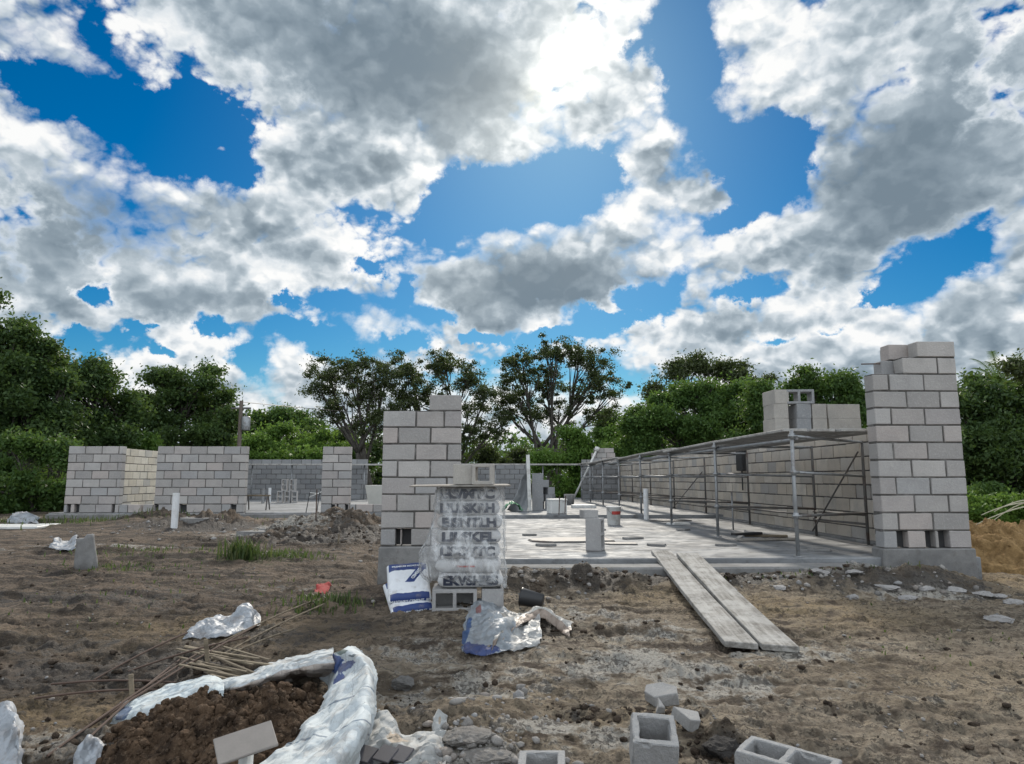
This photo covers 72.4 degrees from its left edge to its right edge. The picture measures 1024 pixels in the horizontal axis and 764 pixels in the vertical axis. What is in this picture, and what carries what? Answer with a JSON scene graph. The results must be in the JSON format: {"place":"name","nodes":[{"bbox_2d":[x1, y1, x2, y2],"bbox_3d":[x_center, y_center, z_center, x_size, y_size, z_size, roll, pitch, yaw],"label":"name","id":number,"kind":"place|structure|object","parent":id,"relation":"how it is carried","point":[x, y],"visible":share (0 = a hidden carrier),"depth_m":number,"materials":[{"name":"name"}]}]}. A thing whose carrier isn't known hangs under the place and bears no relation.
{"place":"outdoors","nodes":[
{"label":"outdoors","id":0,"kind":"place"},
{"bbox_2d":[0,480,1023,763],"bbox_3d":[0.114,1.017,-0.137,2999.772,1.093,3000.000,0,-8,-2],"label":"ground","id":1,"kind":"structure","parent":0,"point":[422,648],"depth_m":5.18,"materials":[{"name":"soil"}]},
{"bbox_2d":[0,701,24,763],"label":"plastic sack","id":2,"kind":"object","parent":1,"relation":"on","point":[12,726],"visible":1,"depth_m":3.43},
{"bbox_2d":[7,511,39,523],"bbox_3d":[-10.672,2.945,15.327,0.552,0.195,3.375,5,-9,-33],"label":"white scrap","id":3,"kind":"object","parent":1,"relation":"on","point":[18,517],"visible":0.99,"depth_m":14.61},
{"bbox_2d":[0,424,85,513],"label":"leafy bush","id":4,"kind":"object","parent":1,"relation":"on","point":[25,488],"visible":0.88,"depth_m":19.61,"materials":[{"name":"green plant"}]},
{"bbox_2d":[0,277,97,510],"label":"broadleaf tree","id":5,"kind":"object","parent":1,"relation":"on","point":[38,373],"visible":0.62,"depth_m":22.49,"materials":[{"name":"green plant"}]},
{"bbox_2d":[49,534,79,550],"bbox_3d":[-6.355,2.263,9.947,0.334,0.170,1.799,4,-9,-29],"label":"white scrap","id":6,"kind":"object","parent":1,"relation":"on","point":[58,543],"visible":0.98,"depth_m":9.63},
{"bbox_2d":[74,534,97,569],"bbox_3d":[-5.027,2.025,8.284,0.277,0.445,0.195,0,-8,-2],"label":"concrete stub","id":7,"kind":"object","parent":1,"relation":"on","point":[85,557],"visible":0.78,"depth_m":8.22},
{"bbox_2d":[73,734,105,763],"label":"plastic sack","id":8,"kind":"object","parent":1,"relation":"on","point":[89,748],"visible":1,"depth_m":3.33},
{"bbox_2d":[33,349,162,478],"bbox_3d":[-15.196,1.764,25.032,5.036,5.959,4.401,0,-8,-2],"label":"broadleaf tree","id":9,"kind":"object","parent":1,"relation":"on","point":[114,420],"visible":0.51,"depth_m":24.98,"materials":[{"name":"green plant"}]},
{"bbox_2d":[46,643,213,756],"bbox_3d":[-2.208,1.856,4.241,0.013,0.129,1.775,0,-8,1],"label":"rod","id":10,"kind":"object","parent":1,"relation":"on","point":[103,715],"visible":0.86,"depth_m":3.90,"materials":[{"name":"metal"}]},
{"bbox_2d":[124,429,172,450],"bbox_3d":[-13.771,3.347,26.471,3.049,3.212,2.711,7,-11,-42],"label":"leafy bush","id":11,"kind":"object","parent":1,"relation":"on","point":[152,442],"visible":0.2,"depth_m":26.03,"materials":[{"name":"green plant"}]},
{"bbox_2d":[89,625,256,727],"bbox_3d":[-2.140,1.877,4.572,0.013,0.163,2.006,-1,-8,6],"label":"rod","id":12,"kind":"object","parent":1,"relation":"on","point":[150,687],"visible":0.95,"depth_m":4.39,"materials":[{"name":"metal"}]},
{"bbox_2d":[170,493,179,527],"bbox_3d":[-6.401,2.464,13.296,0.124,0.705,0.124,0,-8,-2],"label":"pipe","id":13,"kind":"object","parent":1,"relation":"on","point":[175,509],"visible":0.86,"depth_m":13.26,"materials":[{"name":"white plastic"}]},
{"bbox_2d":[113,355,259,450],"bbox_3d":[-14.280,2.174,30.840,6.276,6.742,5.335,0,-8,-2],"label":"broadleaf tree","id":14,"kind":"object","parent":1,"relation":"on","point":[204,411],"visible":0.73,"depth_m":29.62,"materials":[{"name":"green plant"}]},
{"bbox_2d":[45,513,380,518],"bbox_3d":[-6.938,3.390,16.770,8.300,0.455,0.108,0,-8,-2],"label":"wing footing","id":15,"kind":"object","parent":1,"relation":"on","point":[61,516],"visible":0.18,"depth_m":16.66,"materials":[{"name":"concrete"}]},
{"bbox_2d":[48,499,381,513],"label":"wing floor slab","id":16,"kind":"structure","parent":15,"relation":"on","point":[256,506],"depth_m":19.95,"materials":[{"name":"concrete"}]},
{"bbox_2d":[59,446,126,513],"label":"block wall","id":17,"kind":"structure","parent":16,"relation":"on","point":[95,480],"depth_m":16.91,"materials":[{"name":"concrete"}]},
{"bbox_2d":[119,504,153,512],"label":"block wall","id":18,"kind":"structure","parent":16,"relation":"on","point":[128,508],"depth_m":16.84,"materials":[{"name":"concrete"}]},
{"bbox_2d":[122,449,157,504],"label":"block wall","id":19,"kind":"structure","parent":16,"relation":"on","point":[140,476],"depth_m":19.00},
{"bbox_2d":[154,446,248,513],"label":"block wall","id":20,"kind":"structure","parent":16,"relation":"on","point":[214,479],"depth_m":17.00,"materials":[{"name":"concrete"}]},
{"bbox_2d":[247,459,351,498],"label":"block wall","id":21,"kind":"structure","parent":16,"relation":"on","point":[307,477],"depth_m":28.44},
{"bbox_2d":[321,447,352,511],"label":"block pier","id":22,"kind":"structure","parent":16,"relation":"on","point":[336,475],"depth_m":17.11,"materials":[{"name":"concrete"}]},
{"bbox_2d":[351,459,367,498],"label":"block wall","id":23,"kind":"structure","parent":16,"relation":"on","point":[357,482],"depth_m":28.14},
{"bbox_2d":[365,485,381,503],"bbox_3d":[-3.474,3.385,20.826,1.596,0.620,0.798,-2,-8,12],"label":"mortar tub","id":24,"kind":"object","parent":16,"relation":"on","point":[374,494],"visible":0.23,"depth_m":20.57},
{"bbox_2d":[249,464,593,499],"bbox_3d":[-3.799,3.956,27.817,14.128,1.410,0.420,0,-8,-2],"label":"scaffold","id":25,"kind":"object","parent":16,"relation":"on","point":[381,465],"visible":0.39,"depth_m":27.69,"materials":[{"name":"metal"}]},
{"bbox_2d":[183,603,260,639],"bbox_3d":[-2.282,1.939,5.820,0.470,0.196,1.055,0,-8,-2],"label":"plastic sack","id":26,"kind":"object","parent":1,"relation":"on","point":[243,616],"visible":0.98,"depth_m":5.53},
{"bbox_2d":[231,401,250,446],"bbox_3d":[-11.351,2.881,29.059,0.825,4.240,0.341,0,-8,-2],"label":"utility pole","id":27,"kind":"object","parent":1,"relation":"on","point":[243,423],"visible":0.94,"depth_m":29.17,"materials":[{"name":"wood"}]},
{"bbox_2d":[110,646,377,763],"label":"torn sack","id":28,"kind":"object","parent":1,"relation":"on","point":[336,728],"visible":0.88,"depth_m":3.66,"materials":[{"name":"plastic"}]},
{"bbox_2d":[96,680,323,763],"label":"earth heap","id":29,"kind":"object","parent":28,"relation":"in","point":[182,730],"visible":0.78,"depth_m":3.43,"materials":[{"name":"soil"}]},
{"bbox_2d":[213,720,277,763],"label":"tile piece","id":30,"kind":"object","parent":28,"relation":"in","point":[242,743],"visible":1,"depth_m":2.98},
{"bbox_2d":[217,536,271,561],"bbox_3d":[-3.450,2.125,8.990,0.709,0.379,0.556,0,-8,-2],"label":"weed tuft","id":31,"kind":"object","parent":1,"relation":"on","point":[237,550],"visible":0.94,"depth_m":8.95,"materials":[{"name":"green plant"}]},
{"bbox_2d":[236,402,332,436],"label":"broadleaf tree","id":32,"kind":"object","parent":1,"relation":"on","point":[287,414],"visible":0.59,"depth_m":60.52,"materials":[{"name":"green plant"}]},
{"bbox_2d":[235,416,358,459],"bbox_3d":[-12.649,4.226,38.697,8.549,4.835,6.296,0,-8,-2],"label":"leafy bush","id":33,"kind":"object","parent":1,"relation":"on","point":[274,444],"visible":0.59,"depth_m":38.67,"materials":[{"name":"green plant"}]},
{"bbox_2d":[300,423,382,484],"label":"leafy bush","id":34,"kind":"object","parent":1,"relation":"on","point":[376,454],"visible":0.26,"depth_m":43.18,"materials":[{"name":"green plant"}]},
{"bbox_2d":[295,348,416,484],"bbox_3d":[-8.501,2.315,38.109,6.320,8.494,3.661,-1,-8,10],"label":"open tree","id":35,"kind":"object","parent":1,"relation":"on","point":[375,417],"visible":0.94,"depth_m":37.80,"materials":[{"name":"green plant"}]},
{"bbox_2d":[391,675,413,691],"bbox_3d":[-0.666,1.876,4.332,0.142,0.102,0.111,-5,-10,34],"label":"stone","id":36,"kind":"object","parent":1,"relation":"on","point":[402,683],"visible":0.97,"depth_m":4.31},
{"bbox_2d":[359,710,446,763],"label":"paper sack","id":37,"kind":"object","parent":1,"relation":"on","point":[385,730],"visible":0.8,"depth_m":3.48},
{"bbox_2d":[372,744,398,763],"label":"slate chip","id":38,"kind":"object","parent":37,"relation":"on","point":[385,754],"visible":1,"depth_m":3.33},
{"bbox_2d":[391,744,413,763],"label":"slate chip","id":39,"kind":"object","parent":37,"relation":"on","point":[403,754],"visible":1,"depth_m":3.33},
{"bbox_2d":[383,583,431,612],"bbox_3d":[-0.953,1.973,6.413,0.386,0.119,0.504,0,14,-19],"label":"cement bag","id":40,"kind":"object","parent":1,"relation":"on","point":[406,607],"visible":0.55,"depth_m":6.21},
{"bbox_2d":[387,563,431,603],"bbox_3d":[-0.957,1.853,6.468,0.387,0.127,0.504,-2,24,-11],"label":"cement bag","id":41,"kind":"object","parent":40,"relation":"on","point":[409,582],"visible":0.99,"depth_m":6.38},
{"bbox_2d":[377,395,461,584],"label":"block pier","id":42,"kind":"structure","parent":1,"relation":"on","point":[421,447],"depth_m":8.37,"materials":[{"name":"concrete"}]},
{"bbox_2d":[0,511,848,763],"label":"soil crumbs","id":43,"kind":"object","parent":1,"relation":"on","point":[695,752],"visible":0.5,"depth_m":4.15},
{"bbox_2d":[381,347,516,463],"bbox_3d":[-3.705,2.248,39.671,8.019,9.047,4.823,0,-8,-2],"label":"open tree","id":44,"kind":"object","parent":1,"relation":"on","point":[441,365],"visible":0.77,"depth_m":39.84,"materials":[{"name":"green plant"}]},
{"bbox_2d":[373,440,531,477],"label":"leafy bush","id":45,"kind":"object","parent":1,"relation":"on","point":[488,454],"visible":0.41,"depth_m":45.73,"materials":[{"name":"green plant"}]},
{"bbox_2d":[434,583,472,604],"bbox_3d":[-0.525,1.977,6.496,0.395,0.193,0.193,0,-8,-3],"label":"concrete block","id":46,"kind":"object","parent":1,"relation":"on","point":[444,598],"depth_m":6.40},
{"bbox_2d":[432,587,476,611],"bbox_3d":[-0.513,1.946,6.272,0.395,0.193,0.193,1,-8,-4],"label":"concrete block","id":47,"kind":"object","parent":1,"relation":"on","point":[453,590],"depth_m":6.19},
{"bbox_2d":[437,570,502,586],"bbox_3d":[-0.381,1.793,6.423,0.593,0.139,0.406,0,-8,-3],"label":"cement bag","id":48,"kind":"object","parent":47,"relation":"on","point":[493,579],"visible":0.74,"depth_m":6.23,"materials":[{"name":"plastic"}]},
{"bbox_2d":[435,556,500,572],"bbox_3d":[-0.396,1.667,6.440,0.593,0.141,0.406,0,-8,-1],"label":"cement bag","id":49,"kind":"object","parent":48,"relation":"on","point":[467,565],"visible":0.73,"depth_m":6.25,"materials":[{"name":"grey paper"}]},
{"bbox_2d":[435,542,500,557],"bbox_3d":[-0.401,1.541,6.457,0.593,0.141,0.406,0,-8,-1],"label":"cement bag","id":50,"kind":"object","parent":49,"relation":"on","point":[493,550],"visible":0.72,"depth_m":6.26,"materials":[{"name":"grey paper"}]},
{"bbox_2d":[436,528,500,543],"bbox_3d":[-0.401,1.415,6.475,0.593,0.140,0.406,0,-8,-4],"label":"cement bag","id":51,"kind":"object","parent":50,"relation":"on","point":[463,536],"visible":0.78,"depth_m":6.28,"materials":[{"name":"grey paper"}]},
{"bbox_2d":[437,514,502,529],"bbox_3d":[-0.385,1.290,6.493,0.593,0.138,0.406,0,-8,0],"label":"cement bag","id":52,"kind":"object","parent":51,"relation":"on","point":[484,522],"visible":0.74,"depth_m":6.30,"materials":[{"name":"grey paper"}]},
{"bbox_2d":[435,500,499,514],"bbox_3d":[-0.408,1.164,6.510,0.593,0.140,0.406,0,-8,-2],"label":"cement bag","id":53,"kind":"object","parent":52,"relation":"on","point":[467,507],"visible":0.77,"depth_m":6.32,"materials":[{"name":"grey paper"}]},
{"bbox_2d":[435,487,499,500],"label":"cement bag","id":54,"kind":"object","parent":53,"relation":"on","point":[467,493],"visible":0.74,"depth_m":6.33,"materials":[{"name":"plastic"}]},
{"bbox_2d":[409,484,510,486],"bbox_3d":[-0.477,0.966,6.537,0.900,0.017,0.640,0,-7,-3],"label":"plywood sheet","id":55,"kind":"object","parent":54,"relation":"on","point":[450,485],"visible":1,"depth_m":6.23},
{"bbox_2d":[453,464,471,483],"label":"concrete block","id":56,"kind":"object","parent":55,"relation":"on","point":[462,473],"depth_m":6.38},
{"bbox_2d":[472,464,494,484],"bbox_3d":[-0.261,0.844,6.407,0.189,0.187,0.187,-1,-8,4],"label":"concrete block","id":57,"kind":"object","parent":55,"relation":"on","point":[475,481],"depth_m":6.32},
{"bbox_2d":[442,725,495,746],"bbox_3d":[-0.213,1.771,3.496,0.276,0.085,0.194,0,-8,-2],"label":"mortar lump","id":58,"kind":"object","parent":1,"relation":"on","point":[460,736],"visible":0.97,"depth_m":3.46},
{"bbox_2d":[457,747,515,763],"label":"mortar lump","id":59,"kind":"object","parent":1,"relation":"on","point":[487,755],"visible":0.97,"depth_m":3.34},
{"bbox_2d":[481,584,503,606],"bbox_3d":[-0.181,1.963,6.399,0.193,0.193,0.395,0,-8,-3],"label":"concrete block","id":60,"kind":"object","parent":1,"relation":"on","point":[494,595],"depth_m":6.21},
{"bbox_2d":[14,508,998,763],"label":"rubble","id":61,"kind":"object","parent":1,"relation":"on","point":[446,754],"visible":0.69,"depth_m":3.89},
{"bbox_2d":[0,506,1022,686],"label":"grass","id":62,"kind":"structure","parent":1,"relation":"on","point":[315,596],"depth_m":8.10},
{"bbox_2d":[0,511,1023,763],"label":"dirt clods","id":63,"kind":"object","parent":1,"relation":"on","point":[772,735],"visible":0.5,"depth_m":4.38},
{"bbox_2d":[461,598,573,655],"bbox_3d":[0.060,1.909,5.608,0.902,0.210,1.410,0,-8,-2],"label":"plastic sack","id":64,"kind":"object","parent":1,"relation":"on","point":[499,629],"visible":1,"depth_m":5.30,"materials":[{"name":"plastic"}]},
{"bbox_2d":[518,587,544,606],"bbox_3d":[0.176,1.934,6.236,0.205,0.168,0.166,8,-6,15],"label":"black bucket","id":65,"kind":"object","parent":1,"relation":"on","point":[529,598],"visible":1,"depth_m":6.18,"materials":[{"name":"plastic"}]},
{"bbox_2d":[518,750,565,763],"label":"concrete block","id":66,"kind":"object","parent":1,"relation":"on","point":[541,756],"depth_m":3.27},
{"bbox_2d":[477,331,632,494],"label":"open tree","id":67,"kind":"object","parent":1,"relation":"on","point":[580,357],"visible":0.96,"depth_m":42.05,"materials":[{"name":"green plant"}]},
{"bbox_2d":[519,418,622,497],"bbox_3d":[3.501,3.854,32.923,4.499,4.590,6.278,-6,-10,38],"label":"leafy bush","id":68,"kind":"object","parent":1,"relation":"on","point":[578,447],"visible":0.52,"depth_m":32.92,"materials":[{"name":"green plant"}]},
{"bbox_2d":[144,421,1018,485],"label":"woods","id":69,"kind":"object","parent":1,"relation":"on","point":[522,443],"depth_m":74.65,"materials":[{"name":"green plant"}]},
{"bbox_2d":[587,406,623,465],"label":"broadleaf tree","id":70,"kind":"object","parent":1,"relation":"on","point":[596,432],"visible":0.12,"depth_m":49.51,"materials":[{"name":"green plant"}]},
{"bbox_2d":[496,498,723,518],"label":"floor slab","id":71,"kind":"structure","parent":1,"relation":"on","point":[630,509],"depth_m":16.92,"materials":[{"name":"concrete"}]},
{"bbox_2d":[478,465,524,498],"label":"block wall","id":72,"kind":"structure","parent":71,"relation":"on","point":[512,475],"depth_m":28.74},
{"bbox_2d":[526,455,531,510],"bbox_3d":[0.431,2.574,17.893,0.090,1.420,0.060,-2,-8,-2],"label":"post","id":73,"kind":"object","parent":71,"relation":"on","point":[528,482],"visible":1,"depth_m":17.86,"materials":[{"name":"white paint"}]},
{"bbox_2d":[507,464,527,510],"bbox_3d":[0.232,2.662,17.811,0.314,1.346,0.755,-7,-10,40],"label":"tarp","id":74,"kind":"object","parent":73,"relation":"hanging from","point":[521,498],"visible":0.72,"depth_m":17.92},
{"bbox_2d":[532,473,542,509],"bbox_3d":[0.664,2.856,18.214,0.280,0.950,0.043,0,-8,-2],"label":"panel","id":75,"kind":"object","parent":71,"relation":"on","point":[537,491],"visible":1,"depth_m":18.20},
{"bbox_2d":[546,499,566,513],"bbox_3d":[1.048,2.910,16.389,0.420,0.340,0.320,2,-8,-17],"label":"carton","id":76,"kind":"object","parent":71,"relation":"on","point":[552,506],"visible":0.93,"depth_m":16.25,"materials":[{"name":"white paint"}]},
{"bbox_2d":[581,460,617,498],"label":"block wall","id":77,"kind":"structure","parent":71,"relation":"on","point":[610,483],"depth_m":28.63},
{"bbox_2d":[620,434,939,544],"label":"block wall","id":78,"kind":"structure","parent":71,"relation":"on","point":[828,457],"depth_m":12.83,"materials":[{"name":"concrete"}]},
{"bbox_2d":[629,712,678,763],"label":"concrete block","id":79,"kind":"object","parent":1,"relation":"on","point":[653,738],"depth_m":3.05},
{"bbox_2d":[644,682,678,706],"bbox_3d":[0.879,1.837,4.115,0.190,0.078,0.151,-8,6,-3],"label":"block fragment","id":80,"kind":"object","parent":1,"relation":"on","point":[666,694],"visible":1,"depth_m":4.08,"materials":[{"name":"concrete"}]},
{"bbox_2d":[593,371,765,456],"bbox_3d":[7.796,2.465,30.495,6.789,6.067,6.900,5,-10,-34],"label":"broadleaf tree","id":81,"kind":"object","parent":1,"relation":"on","point":[642,427],"visible":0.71,"depth_m":29.76,"materials":[{"name":"green plant"}]},
{"bbox_2d":[671,706,700,731],"bbox_3d":[0.918,1.776,3.688,0.137,0.070,0.133,13,3,6],"label":"block fragment","id":82,"kind":"object","parent":1,"relation":"on","point":[688,720],"visible":0.91,"depth_m":3.67,"materials":[{"name":"concrete"}]},
{"bbox_2d":[500,563,877,576],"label":"slab kerb","id":83,"kind":"structure","parent":1,"relation":"on","point":[650,569],"depth_m":7.53,"materials":[{"name":"concrete"}]},
{"bbox_2d":[651,550,757,649],"bbox_3d":[1.707,1.961,6.633,0.230,0.057,3.150,0,-1,1],"label":"plank","id":84,"kind":"object","parent":1,"relation":"on","point":[726,628],"visible":1,"depth_m":6.03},
{"bbox_2d":[637,348,782,414],"bbox_3d":[10.672,2.208,37.276,8.206,8.466,3.650,0,-8,-2],"label":"broadleaf tree","id":85,"kind":"object","parent":1,"relation":"on","point":[696,364],"visible":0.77,"depth_m":37.52,"materials":[{"name":"green plant"}]},
{"bbox_2d":[701,734,740,759],"bbox_3d":[1.055,1.827,3.468,0.202,0.121,0.170,3,-8,-20],"label":"soil clod","id":86,"kind":"object","parent":1,"relation":"on","point":[719,747],"visible":0.79,"depth_m":3.45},
{"bbox_2d":[676,553,799,652],"bbox_3d":[1.952,1.935,6.445,0.251,0.058,2.954,0,-1,1],"label":"plank","id":87,"kind":"object","parent":1,"relation":"on","point":[758,626],"visible":0.92,"depth_m":5.92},
{"bbox_2d":[498,518,982,579],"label":"floor slab","id":88,"kind":"structure","parent":1,"relation":"on","point":[518,547],"depth_m":9.36,"materials":[{"name":"concrete"}]},
{"bbox_2d":[528,537,615,542],"bbox_3d":[0.841,2.275,10.092,1.207,0.020,0.717,1,-8,-8],"label":"plywood sheet","id":89,"kind":"object","parent":88,"relation":"on","point":[563,539],"visible":0.9,"depth_m":9.90,"materials":[{"name":"wood"}]},
{"bbox_2d":[585,518,604,550],"bbox_3d":[1.040,1.903,8.761,0.193,0.395,0.193,-3,-9,22],"label":"concrete block","id":90,"kind":"object","parent":88,"relation":"on","point":[595,535],"depth_m":8.68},
{"bbox_2d":[606,506,621,524],"bbox_3d":[1.978,2.596,13.611,0.302,0.354,0.300,2,-8,-12],"label":"bucket","id":91,"kind":"object","parent":88,"relation":"on","point":[613,515],"visible":1,"depth_m":13.50,"materials":[{"name":"white paint"}]},
{"bbox_2d":[581,430,871,556],"bbox_3d":[3.731,2.598,17.598,1.675,1.450,19.220,0,-8,-2],"label":"scaffold","id":92,"kind":"object","parent":88,"relation":"on","point":[791,439],"visible":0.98,"depth_m":11.00,"materials":[{"name":"metal"}]},
{"bbox_2d":[663,440,734,452],"bbox_3d":[3.255,1.165,12.493,0.294,0.038,3.154,0,-9,-3],"label":"plank","id":93,"kind":"object","parent":92,"relation":"on","point":[695,446],"visible":0.84,"depth_m":12.27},
{"bbox_2d":[719,429,806,443],"bbox_3d":[3.390,0.795,9.997,0.292,0.037,3.152,0,-8,-1],"label":"plank","id":94,"kind":"object","parent":92,"relation":"on","point":[779,432],"visible":0.72,"depth_m":9.29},
{"bbox_2d":[742,429,834,441],"bbox_3d":[3.712,0.799,10.024,0.294,0.038,3.154,0,-8,-2],"label":"plank","id":95,"kind":"object","parent":92,"relation":"on","point":[813,431],"visible":0.58,"depth_m":9.01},
{"bbox_2d":[763,418,788,431],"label":"concrete block","id":96,"kind":"object","parent":95,"relation":"on","point":[775,424],"depth_m":9.38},
{"bbox_2d":[763,404,788,419],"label":"concrete block","id":97,"kind":"object","parent":96,"relation":"on","point":[772,411],"depth_m":9.40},
{"bbox_2d":[762,390,788,406],"bbox_3d":[3.618,0.224,9.610,0.193,0.193,0.395,1,-8,-4],"label":"concrete block","id":98,"kind":"object","parent":97,"relation":"on","point":[771,397],"depth_m":9.43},
{"bbox_2d":[827,419,860,428],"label":"concrete block","id":99,"kind":"object","parent":95,"relation":"on","point":[841,423],"depth_m":9.39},
{"bbox_2d":[826,404,859,418],"bbox_3d":[4.468,0.409,9.523,0.442,0.193,0.193,0,-8,-1],"label":"concrete block","id":100,"kind":"object","parent":99,"relation":"on","point":[842,411],"depth_m":9.43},
{"bbox_2d":[861,342,978,578],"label":"block pier","id":101,"kind":"structure","parent":88,"relation":"on","point":[918,475],"depth_m":8.08,"materials":[{"name":"concrete"}]},
{"bbox_2d":[734,736,841,763],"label":"concrete block","id":102,"kind":"object","parent":1,"relation":"on","point":[753,750],"depth_m":3.05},
{"bbox_2d":[718,358,867,439],"bbox_3d":[11.195,2.032,26.178,6.149,5.774,4.921,5,-10,-34],"label":"broadleaf tree","id":103,"kind":"object","parent":1,"relation":"on","point":[842,387],"visible":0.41,"depth_m":26.12,"materials":[{"name":"green plant"}]},
{"bbox_2d":[956,367,1023,493],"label":"broadleaf tree","id":104,"kind":"object","parent":1,"relation":"on","point":[992,419],"visible":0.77,"depth_m":14.78,"materials":[{"name":"green plant"}]},
{"bbox_2d":[966,474,1017,497],"bbox_3d":[9.091,2.497,13.744,1.718,1.396,1.221,0,-8,-2],"label":"leafy bush","id":105,"kind":"object","parent":1,"relation":"on","point":[988,488],"visible":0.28,"depth_m":13.66,"materials":[{"name":"green plant"}]},
{"bbox_2d":[967,487,1023,524],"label":"leafy bush","id":106,"kind":"object","parent":1,"relation":"on","point":[979,506],"visible":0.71,"depth_m":12.36,"materials":[{"name":"green plant"}]},
{"bbox_2d":[969,517,1023,574],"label":"sand heap","id":107,"kind":"object","parent":1,"relation":"on","point":[998,545],"visible":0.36,"depth_m":8.69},
{"bbox_2d":[972,351,1023,382],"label":"palm tree","id":108,"kind":"object","parent":1,"relation":"on","point":[1000,377],"visible":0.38,"depth_m":17.50,"materials":[{"name":"green plant"}]},
{"bbox_2d":[987,348,1023,385],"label":"broadleaf tree","id":109,"kind":"object","parent":1,"relation":"on","point":[1013,366],"visible":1,"depth_m":11.51,"materials":[{"name":"green plant"}]},
{"bbox_2d":[0,0,1023,476],"label":"sky","id":110,"kind":"structure","parent":0,"point":[257,187],"materials":[{"name":"blue"}]},
{"bbox_2d":[788,404,810,419],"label":"concrete block","id":111,"kind":"object","parent":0,"point":[795,411],"depth_m":9.39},
{"bbox_2d":[811,404,826,418],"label":"concrete block","id":112,"kind":"object","parent":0,"point":[818,410],"depth_m":9.38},
{"bbox_2d":[787,389,814,404],"bbox_3d":[3.869,0.209,9.503,0.395,0.193,0.193,-1,-8,4],"label":"concrete block","id":113,"kind":"object","parent":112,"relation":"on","point":[797,398],"depth_m":9.41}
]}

